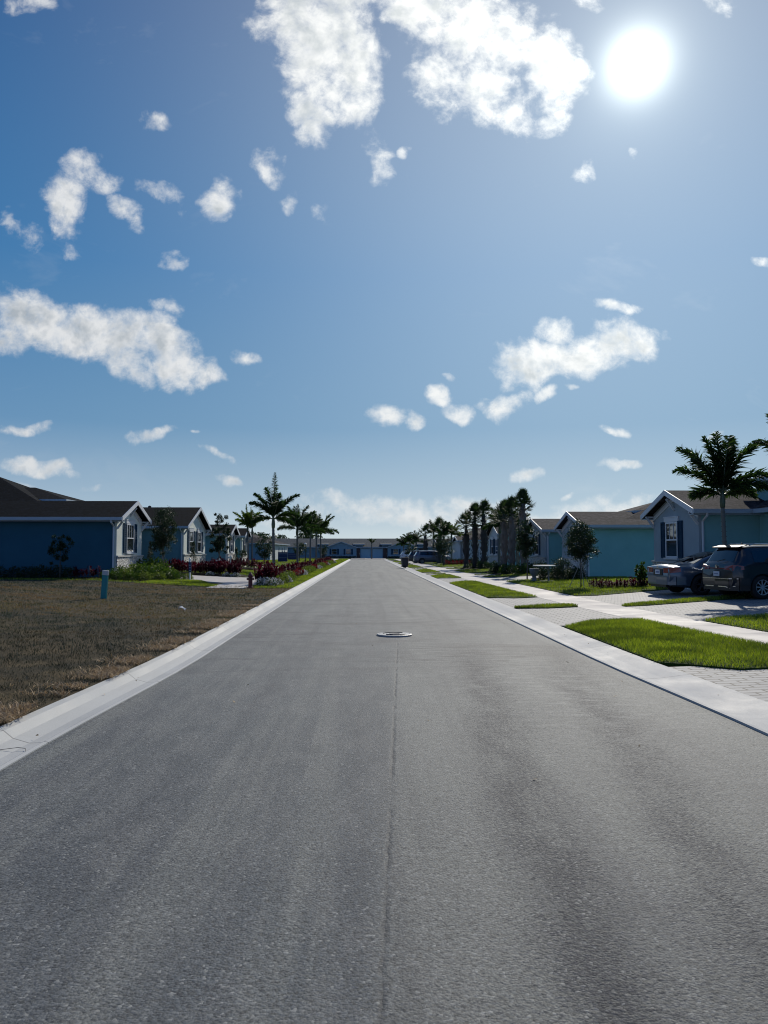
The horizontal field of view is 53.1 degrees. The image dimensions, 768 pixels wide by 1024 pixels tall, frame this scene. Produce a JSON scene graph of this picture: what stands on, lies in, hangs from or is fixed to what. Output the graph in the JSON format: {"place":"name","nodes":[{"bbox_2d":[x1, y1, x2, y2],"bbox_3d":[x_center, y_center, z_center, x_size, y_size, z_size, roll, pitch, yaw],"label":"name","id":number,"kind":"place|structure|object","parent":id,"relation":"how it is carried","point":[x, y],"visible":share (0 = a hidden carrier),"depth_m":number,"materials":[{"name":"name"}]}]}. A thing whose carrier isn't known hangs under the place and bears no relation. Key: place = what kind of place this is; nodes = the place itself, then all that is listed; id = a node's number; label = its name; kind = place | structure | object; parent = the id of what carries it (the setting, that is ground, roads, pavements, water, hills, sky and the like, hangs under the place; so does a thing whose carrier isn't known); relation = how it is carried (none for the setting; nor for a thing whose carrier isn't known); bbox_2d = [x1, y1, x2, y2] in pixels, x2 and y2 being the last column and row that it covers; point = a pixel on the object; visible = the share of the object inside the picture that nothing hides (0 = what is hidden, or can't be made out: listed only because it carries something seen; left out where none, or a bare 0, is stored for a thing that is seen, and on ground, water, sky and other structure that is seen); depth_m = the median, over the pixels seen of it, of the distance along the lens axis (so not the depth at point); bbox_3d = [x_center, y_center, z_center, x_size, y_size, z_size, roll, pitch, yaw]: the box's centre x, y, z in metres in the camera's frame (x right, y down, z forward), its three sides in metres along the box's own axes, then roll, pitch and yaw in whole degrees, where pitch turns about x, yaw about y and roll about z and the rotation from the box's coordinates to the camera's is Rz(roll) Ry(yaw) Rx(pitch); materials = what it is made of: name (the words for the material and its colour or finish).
{"place":"outdoors","nodes":[
{"label":"outdoors","id":0,"kind":"place"},
{"bbox_2d":[0,579,291,725],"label":"dry lot","id":1,"kind":"structure","parent":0,"point":[35,670],"depth_m":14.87,"materials":[{"name":"brown plant"}]},
{"bbox_2d":[100,570,108,598],"bbox_3d":[-8.192,2.191,22.509,0.180,0.960,0.080,4,-1,13],"label":"marker post","id":2,"kind":"object","parent":1,"relation":"on","point":[104,584],"visible":0.78,"depth_m":22.48,"materials":[{"name":"plastic"}]},
{"bbox_2d":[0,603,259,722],"bbox_3d":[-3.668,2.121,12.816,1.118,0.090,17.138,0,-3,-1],"label":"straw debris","id":3,"kind":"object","parent":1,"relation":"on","point":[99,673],"visible":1,"depth_m":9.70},
{"bbox_2d":[139,580,207,586],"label":"lawn","id":4,"kind":"structure","parent":0,"point":[172,585],"depth_m":31.41,"materials":[{"name":"plant"}]},
{"bbox_2d":[152,571,166,579],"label":"variegated shrub","id":5,"kind":"object","parent":4,"relation":"on","point":[160,576],"visible":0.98,"depth_m":33.90,"materials":[{"name":"green plant"}]},
{"bbox_2d":[163,569,179,579],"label":"green shrub","id":6,"kind":"object","parent":4,"relation":"on","point":[173,573],"visible":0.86,"depth_m":34.72,"materials":[{"name":"green plant"}]},
{"bbox_2d":[180,575,245,582],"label":"driveway","id":7,"kind":"structure","parent":0,"point":[214,579],"depth_m":38.39,"materials":[{"name":"concrete"}]},
{"bbox_2d":[206,559,336,588],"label":"sidewalk","id":8,"kind":"structure","parent":0,"point":[240,583],"depth_m":33.41,"materials":[{"name":"concrete"}]},
{"bbox_2d":[249,563,340,588],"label":"lawn","id":9,"kind":"structure","parent":0,"point":[290,582],"depth_m":33.44,"materials":[{"name":"plant"}]},
{"bbox_2d":[261,577,277,585],"bbox_3d":[-4.865,2.963,32.803,0.778,0.415,0.798,-1,-3,25],"label":"white flower mound","id":10,"kind":"object","parent":9,"relation":"on","point":[274,582],"visible":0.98,"depth_m":32.68,"materials":[{"name":"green plant"}]},
{"bbox_2d":[0,559,767,1023],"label":"road","id":11,"kind":"structure","parent":0,"point":[454,809],"depth_m":4.40,"materials":[{"name":"grey asphalt"}]},
{"bbox_2d":[377,632,411,636],"bbox_3d":[0.203,2.398,15.007,0.690,0.068,0.690,1,-3,-24],"label":"manhole cover","id":12,"kind":"object","parent":11,"relation":"on","point":[394,634],"visible":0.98,"depth_m":14.86,"materials":[{"name":"metal"}]},
{"bbox_2d":[0,0,767,538],"label":"sky","id":13,"kind":"structure","parent":0,"point":[406,264],"materials":[{"name":"blue"}]},
{"bbox_2d":[415,524,435,549],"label":"cabbage palm","id":14,"kind":"object","parent":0,"point":[425,540],"visible":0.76,"depth_m":103.93,"materials":[{"name":"green plant"}]},
{"bbox_2d":[212,558,647,584],"bbox_3d":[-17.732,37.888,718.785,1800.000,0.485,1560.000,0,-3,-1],"label":"ground","id":15,"kind":"structure","parent":0,"point":[311,558],"depth_m":41.65,"materials":[{"name":"green soil"}]},
{"bbox_2d":[0,577,140,581],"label":"mulch bed","id":16,"kind":"object","parent":15,"relation":"on","point":[65,578],"visible":0.23,"depth_m":32.84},
{"bbox_2d":[3,565,23,577],"bbox_3d":[-16.175,2.602,33.621,0.945,0.594,0.873,0,-3,-2],"label":"dark shrub","id":17,"kind":"object","parent":16,"relation":"on","point":[11,570],"visible":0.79,"depth_m":33.49,"materials":[{"name":"green plant"}]},
{"bbox_2d":[15,565,35,577],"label":"dark shrub","id":18,"kind":"object","parent":16,"relation":"on","point":[19,575],"visible":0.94,"depth_m":33.30,"materials":[{"name":"green plant"}]},
{"bbox_2d":[27,563,51,577],"bbox_3d":[-14.886,2.551,33.310,1.074,0.675,0.992,0,-3,3],"label":"dark shrub","id":19,"kind":"object","parent":16,"relation":"on","point":[38,570],"visible":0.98,"depth_m":33.20,"materials":[{"name":"green plant"}]},
{"bbox_2d":[45,565,67,577],"bbox_3d":[-14.293,2.568,33.571,0.983,0.670,1.064,2,-4,-40],"label":"dark shrub","id":20,"kind":"object","parent":16,"relation":"on","point":[53,574],"visible":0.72,"depth_m":33.45,"materials":[{"name":"green plant"}]},
{"bbox_2d":[47,534,74,577],"bbox_3d":[-13.975,1.915,33.189,1.182,1.958,0.991,2,-4,-35],"label":"young tree","id":21,"kind":"object","parent":16,"relation":"on","point":[61,544],"visible":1,"depth_m":33.16,"materials":[{"name":"green plant"}]},
{"bbox_2d":[60,565,77,577],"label":"dark shrub","id":22,"kind":"object","parent":16,"relation":"on","point":[69,571],"visible":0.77,"depth_m":33.30,"materials":[{"name":"green plant"}]},
{"bbox_2d":[0,477,151,576],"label":"house","id":23,"kind":"structure","parent":15,"relation":"on","point":[105,535],"depth_m":34.91,"materials":[{"name":"blue paint"}]},
{"bbox_2d":[125,524,135,553],"bbox_3d":[-12.162,1.299,36.893,0.099,1.440,1.310,0,-3,-1],"label":"window","id":24,"kind":"structure","parent":23,"relation":"in","point":[130,527],"depth_m":36.95,"materials":[{"name":"white glass"}]},
{"bbox_2d":[149,507,178,563],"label":"staked tree","id":25,"kind":"object","parent":15,"relation":"on","point":[159,543],"visible":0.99,"depth_m":40.11,"materials":[{"name":"green plant"}]},
{"bbox_2d":[0,559,349,770],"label":"kerb","id":26,"kind":"structure","parent":15,"relation":"on","point":[47,724],"depth_m":8.77,"materials":[{"name":"grey concrete"}]},
{"bbox_2d":[141,506,211,570],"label":"house","id":27,"kind":"structure","parent":15,"relation":"on","point":[193,524],"depth_m":49.09,"materials":[{"name":"paint"}]},
{"bbox_2d":[179,572,245,576],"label":"mulch bed","id":28,"kind":"object","parent":15,"relation":"on","point":[199,574],"visible":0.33,"depth_m":42.41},
{"bbox_2d":[212,563,224,575],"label":"ti plant","id":29,"kind":"object","parent":28,"relation":"on","point":[216,568],"visible":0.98,"depth_m":42.15,"materials":[{"name":"red plant"}]},
{"bbox_2d":[208,513,232,559],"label":"lawn tree","id":30,"kind":"object","parent":15,"relation":"on","point":[218,544],"visible":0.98,"depth_m":56.10,"materials":[{"name":"green plant"}]},
{"bbox_2d":[205,525,239,561],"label":"house","id":31,"kind":"structure","parent":15,"relation":"on","point":[234,532],"depth_m":63.17,"materials":[{"name":"paint"}]},
{"bbox_2d":[235,528,250,560],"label":"house","id":32,"kind":"structure","parent":15,"relation":"on","point":[241,542],"depth_m":70.83,"materials":[{"name":"paint"}]},
{"bbox_2d":[249,534,289,559],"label":"house","id":33,"kind":"structure","parent":15,"relation":"on","point":[280,547],"depth_m":119.07,"materials":[{"name":"grey"}]},
{"bbox_2d":[250,531,324,538],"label":"distant wood","id":34,"kind":"object","parent":15,"relation":"on","point":[300,535],"visible":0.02,"depth_m":184.62,"materials":[{"name":"green plant"}]},
{"bbox_2d":[271,538,432,557],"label":"row building","id":35,"kind":"structure","parent":15,"relation":"on","point":[381,548],"depth_m":165.81,"materials":[{"name":"blue paint"}]},
{"bbox_2d":[0,558,767,668],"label":"lawn grass","id":36,"kind":"structure","parent":15,"relation":"on","point":[634,635],"depth_m":15.09,"materials":[{"name":"green plant"}]},
{"bbox_2d":[413,550,450,563],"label":"parked car","id":37,"kind":"object","parent":15,"relation":"on","point":[420,556],"visible":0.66,"depth_m":91.79,"materials":[{"name":"grey paint"}]},
{"bbox_2d":[448,530,488,560],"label":"house","id":38,"kind":"structure","parent":15,"relation":"on","point":[457,544],"depth_m":95.56,"materials":[{"name":"grey"}]},
{"bbox_2d":[487,521,527,564],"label":"house","id":39,"kind":"structure","parent":15,"relation":"on","point":[492,534],"depth_m":70.04,"materials":[{"name":"grey"}]},
{"bbox_2d":[485,572,538,575],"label":"mulch bed","id":40,"kind":"object","parent":15,"relation":"on","point":[505,574],"visible":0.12,"depth_m":47.07,"materials":[{"name":"soil"}]},
{"bbox_2d":[490,499,517,564],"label":"cabbage palm","id":41,"kind":"object","parent":40,"relation":"on","point":[504,539],"visible":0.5,"depth_m":52.03,"materials":[{"name":"green plant"}]},
{"bbox_2d":[501,563,517,573],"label":"dark shrub","id":42,"kind":"object","parent":40,"relation":"on","point":[508,567],"visible":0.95,"depth_m":47.27,"materials":[{"name":"green plant"}]},
{"bbox_2d":[494,495,527,570],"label":"cabbage palm","id":43,"kind":"object","parent":40,"relation":"on","point":[511,520],"visible":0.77,"depth_m":50.51,"materials":[{"name":"green plant"}]},
{"bbox_2d":[527,519,561,570],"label":"house","id":44,"kind":"structure","parent":15,"relation":"on","point":[549,541],"depth_m":50.44,"materials":[{"name":"blue"}]},
{"bbox_2d":[385,559,767,735],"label":"kerb","id":45,"kind":"structure","parent":15,"relation":"on","point":[751,712],"depth_m":10.40,"materials":[{"name":"concrete"}]},
{"bbox_2d":[554,503,653,576],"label":"house","id":46,"kind":"structure","parent":15,"relation":"on","point":[624,544],"depth_m":41.13,"materials":[{"name":"teal"}]},
{"bbox_2d":[640,476,767,589],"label":"house","id":47,"kind":"structure","parent":15,"relation":"on","point":[683,526],"depth_m":27.65,"materials":[{"name":"blue"}]},
{"bbox_2d":[663,521,679,559],"bbox_3d":[11.026,1.105,29.512,0.099,1.440,1.310,0,-3,-1],"label":"window","id":48,"kind":"structure","parent":47,"relation":"in","point":[671,542],"depth_m":29.54,"materials":[{"name":"white glass"}]},
{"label":"mulch bed","id":49,"kind":"structure","parent":15,"relation":"on","visible":0},
{"bbox_2d":[252,568,267,582],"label":"ti plant","id":50,"kind":"object","parent":49,"relation":"on","point":[261,574],"visible":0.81,"depth_m":33.26,"materials":[{"name":"red plant"}]},
{"bbox_2d":[260,564,281,578],"bbox_3d":[-4.986,2.723,33.768,1.281,0.956,1.039,-2,-4,35],"label":"ti plant","id":51,"kind":"object","parent":49,"relation":"on","point":[269,571],"visible":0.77,"depth_m":33.73,"materials":[{"name":"red plant"}]},
{"bbox_2d":[249,472,299,565],"bbox_3d":[-5.645,0.708,39.539,2.689,5.606,1.636,0,-3,-1],"label":"foxtail palm","id":52,"kind":"object","parent":49,"relation":"on","point":[274,506],"visible":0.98,"depth_m":39.63,"materials":[{"name":"green plant"}]},
{"bbox_2d":[277,505,319,562],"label":"foxtail palm","id":53,"kind":"object","parent":49,"relation":"on","point":[300,521],"visible":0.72,"depth_m":53.57,"materials":[{"name":"green plant"}]},
{"bbox_2d":[302,513,325,561],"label":"foxtail palm","id":54,"kind":"object","parent":49,"relation":"on","point":[312,520],"visible":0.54,"depth_m":65.76,"materials":[{"name":"green plant"}]},
{"bbox_2d":[302,514,329,559],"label":"foxtail palm","id":55,"kind":"object","parent":49,"relation":"on","point":[321,524],"visible":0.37,"depth_m":72.72,"materials":[{"name":"green plant"}]},
{"bbox_2d":[304,513,339,557],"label":"foxtail palm","id":56,"kind":"object","parent":49,"relation":"on","point":[332,531],"visible":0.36,"depth_m":80.26,"materials":[{"name":"green plant"}]},
{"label":"mulch bed","id":57,"kind":"structure","parent":15,"relation":"on","visible":0},
{"bbox_2d":[109,569,123,579],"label":"green shrub","id":58,"kind":"object","parent":57,"relation":"on","point":[116,575],"visible":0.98,"depth_m":32.65,"materials":[{"name":"green plant"}]},
{"bbox_2d":[123,570,139,579],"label":"green shrub","id":59,"kind":"object","parent":57,"relation":"on","point":[134,575],"visible":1,"depth_m":32.89,"materials":[{"name":"green plant"}]},
{"bbox_2d":[138,571,152,579],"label":"variegated shrub","id":60,"kind":"object","parent":57,"relation":"on","point":[147,575],"visible":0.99,"depth_m":33.17,"materials":[{"name":"green plant"}]},
{"bbox_2d":[136,563,159,578],"bbox_3d":[-10.516,2.667,34.282,1.048,0.785,1.086,-2,-4,41],"label":"green shrub","id":61,"kind":"object","parent":57,"relation":"on","point":[147,569],"visible":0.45,"depth_m":34.19,"materials":[{"name":"green plant"}]},
{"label":"mulch bed","id":62,"kind":"structure","parent":15,"relation":"on","visible":0},
{"bbox_2d":[634,561,646,585],"bbox_3d":[9.939,2.412,29.781,0.592,1.039,0.739,-1,-3,15],"label":"bush","id":63,"kind":"object","parent":62,"relation":"on","point":[642,571],"visible":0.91,"depth_m":29.65,"materials":[{"name":"green plant"}]},
{"bbox_2d":[427,516,447,562],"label":"cabbage palm","id":64,"kind":"object","parent":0,"point":[437,522],"visible":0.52,"depth_m":89.94,"materials":[{"name":"green plant"}]},
{"bbox_2d":[431,564,469,567],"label":"lawn","id":65,"kind":"structure","parent":0,"point":[447,566],"depth_m":73.84,"materials":[{"name":"plant"}]},
{"bbox_2d":[430,534,455,565],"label":"lawn tree","id":66,"kind":"object","parent":65,"relation":"on","point":[443,543],"visible":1,"depth_m":75.77,"materials":[{"name":"green plant"}]},
{"bbox_2d":[432,520,455,564],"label":"feather palm","id":67,"kind":"object","parent":65,"relation":"on","point":[446,526],"visible":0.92,"depth_m":79.79,"materials":[{"name":"green plant"}]},
{"bbox_2d":[439,578,469,582],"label":"driveway","id":68,"kind":"structure","parent":0,"point":[447,580],"depth_m":41.81,"materials":[{"name":"concrete"}]},
{"bbox_2d":[448,522,463,559],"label":"feather palm","id":69,"kind":"object","parent":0,"point":[451,532],"visible":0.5,"depth_m":88.06,"materials":[{"name":"green plant"}]},
{"bbox_2d":[468,499,494,562],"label":"cabbage palm","id":70,"kind":"object","parent":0,"point":[484,507],"visible":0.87,"depth_m":62.02,"materials":[{"name":"green plant"}]},
{"bbox_2d":[450,583,535,597],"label":"lawn","id":71,"kind":"structure","parent":0,"point":[496,596],"depth_m":26.11,"materials":[{"name":"plant"}]},
{"bbox_2d":[483,575,530,576],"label":"lawn","id":72,"kind":"structure","parent":0,"point":[508,576],"depth_m":44.46,"materials":[{"name":"plant"}]},
{"bbox_2d":[515,563,530,573],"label":"green shrub","id":73,"kind":"object","parent":72,"relation":"on","point":[523,566],"visible":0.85,"depth_m":46.80,"materials":[{"name":"green plant"}]},
{"bbox_2d":[515,517,539,578],"bbox_3d":[7.356,1.876,39.680,1.196,3.249,1.188,-2,-4,38],"label":"lawn tree","id":74,"kind":"object","parent":72,"relation":"on","point":[525,542],"visible":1,"depth_m":39.54,"materials":[{"name":"green plant"}]},
{"bbox_2d":[487,576,536,580],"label":"driveway","id":75,"kind":"structure","parent":0,"point":[511,578],"depth_m":42.27,"materials":[{"name":"concrete"}]},
{"bbox_2d":[511,487,534,573],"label":"cabbage palm","id":76,"kind":"object","parent":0,"point":[521,503],"visible":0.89,"depth_m":47.59,"materials":[{"name":"green plant"}]},
{"bbox_2d":[489,597,561,607],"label":"driveway","id":77,"kind":"structure","parent":0,"point":[511,602],"depth_m":23.78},
{"bbox_2d":[515,605,577,608],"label":"lawn","id":78,"kind":"structure","parent":0,"point":[535,607],"depth_m":20.95,"materials":[{"name":"plant"}]},
{"bbox_2d":[517,607,623,626],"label":"driveway","id":79,"kind":"structure","parent":0,"point":[561,617],"depth_m":18.68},
{"bbox_2d":[396,559,767,643],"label":"sidewalk","id":80,"kind":"structure","parent":0,"point":[629,612],"depth_m":19.88,"materials":[{"name":"concrete"}]},
{"bbox_2d":[506,578,668,595],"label":"lawn","id":81,"kind":"structure","parent":0,"point":[622,592],"depth_m":27.76,"materials":[{"name":"plant"}]},
{"bbox_2d":[529,568,538,580],"bbox_3d":[7.173,3.011,36.682,0.480,0.640,0.473,0,-3,-1],"label":"garden urn","id":82,"kind":"object","parent":81,"relation":"on","point":[534,572],"visible":0.92,"depth_m":36.55,"materials":[{"name":"stone"}]},
{"bbox_2d":[529,560,549,579],"bbox_3d":[7.621,2.896,37.691,1.080,1.117,1.039,0,-3,-1],"label":"bush","id":83,"kind":"object","parent":81,"relation":"on","point":[542,573],"visible":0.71,"depth_m":37.57,"materials":[{"name":"green plant"}]},
{"bbox_2d":[561,518,601,586],"bbox_3d":[7.778,1.632,30.389,1.513,2.838,1.664,0,-3,-1],"label":"staked tree","id":84,"kind":"object","parent":81,"relation":"on","point":[579,550],"visible":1,"depth_m":30.22,"materials":[{"name":"green plant"}]},
{"bbox_2d":[577,589,749,605],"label":"driveway","id":85,"kind":"structure","parent":0,"point":[618,599],"depth_m":24.77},
{"bbox_2d":[647,551,713,594],"bbox_3d":[11.375,1.981,25.479,4.920,1.440,2.220,0,-3,-6],"label":"parked car","id":86,"kind":"object","parent":85,"relation":"on","point":[682,574],"visible":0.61,"depth_m":24.58,"materials":[{"name":"paint"}]},
{"bbox_2d":[672,431,767,544],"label":"foxtail palm","id":87,"kind":"object","parent":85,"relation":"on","point":[721,473],"visible":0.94,"depth_m":24.08,"materials":[{"name":"green plant"}]},
{"bbox_2d":[564,621,767,669],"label":"lawn","id":88,"kind":"structure","parent":0,"point":[675,663],"depth_m":10.80,"materials":[{"name":"plant"}]},
{"bbox_2d":[623,595,754,606],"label":"lawn","id":89,"kind":"structure","parent":0,"point":[663,603],"depth_m":21.85,"materials":[{"name":"plant"}]},
{"bbox_2d":[630,598,767,620],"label":"driveway","id":90,"kind":"structure","parent":0,"point":[702,611],"depth_m":19.71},
{"bbox_2d":[702,543,767,598],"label":"parked car","id":91,"kind":"object","parent":90,"relation":"on","point":[728,569],"visible":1,"depth_m":22.21,"materials":[{"name":"black paint"}]},
{"bbox_2d":[752,413,767,451],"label":"foxtail palm","id":92,"kind":"object","parent":90,"relation":"on","point":[759,442],"visible":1,"depth_m":23.44,"materials":[{"name":"green plant"}]},
{"bbox_2d":[670,666,767,701],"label":"driveway","id":93,"kind":"structure","parent":0,"point":[753,683],"depth_m":9.50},
{"bbox_2d":[705,615,767,631],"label":"lawn","id":94,"kind":"structure","parent":0,"point":[711,621],"depth_m":15.56,"materials":[{"name":"plant"}]},
{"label":"lawn","id":95,"kind":"structure","parent":0,"visible":0},
{"bbox_2d":[233,504,265,566],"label":"christmas palm","id":96,"kind":"object","parent":95,"relation":"on","point":[246,519],"visible":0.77,"depth_m":61.64,"materials":[{"name":"green plant"}]},
{"bbox_2d":[255,532,271,561],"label":"lawn tree","id":97,"kind":"object","parent":95,"relation":"on","point":[265,553],"visible":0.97,"depth_m":77.49,"materials":[{"name":"green plant"}]},
{"bbox_2d":[278,552,287,561],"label":"sign board","id":98,"kind":"object","parent":95,"relation":"on","point":[282,556],"visible":0.94,"depth_m":89.56,"materials":[{"name":"blue paint"}]},
{"bbox_2d":[293,540,306,560],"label":"lawn tree","id":99,"kind":"object","parent":95,"relation":"on","point":[303,545],"visible":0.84,"depth_m":103.53,"materials":[{"name":"green plant"}]},
{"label":"driveway","id":100,"kind":"structure","parent":0,"visible":0},
{"bbox_2d":[408,530,423,549],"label":"feather palm","id":101,"kind":"object","parent":100,"relation":"on","point":[414,537],"visible":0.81,"depth_m":117.91,"materials":[{"name":"green plant"}]},
{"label":"mulch bed","id":102,"kind":"structure","parent":0,"visible":0},
{"bbox_2d":[551,556,576,579],"bbox_3d":[8.781,2.812,37.347,1.312,1.328,1.527,0,-3,-1],"label":"round hedge","id":103,"kind":"object","parent":102,"relation":"on","point":[560,570],"visible":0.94,"depth_m":37.10,"materials":[{"name":"green plant"}]},
{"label":"mulch bed","id":104,"kind":"structure","parent":0,"visible":0},
{"bbox_2d":[452,511,478,567],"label":"cabbage palm","id":105,"kind":"object","parent":104,"relation":"on","point":[466,542],"visible":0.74,"depth_m":64.95,"materials":[{"name":"green plant"}]},
{"bbox_2d":[461,502,486,567],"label":"cabbage palm","id":106,"kind":"object","parent":104,"relation":"on","point":[474,542],"visible":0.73,"depth_m":63.00,"materials":[{"name":"green plant"}]},
{"bbox_2d":[482,507,508,564],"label":"feather palm","id":107,"kind":"object","parent":104,"relation":"on","point":[487,526],"visible":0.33,"depth_m":58.08,"materials":[{"name":"green plant"}]},
{"bbox_2d":[506,513,529,564],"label":"feather palm","id":108,"kind":"object","parent":104,"relation":"on","point":[517,523],"visible":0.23,"depth_m":58.10,"materials":[{"name":"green plant"}]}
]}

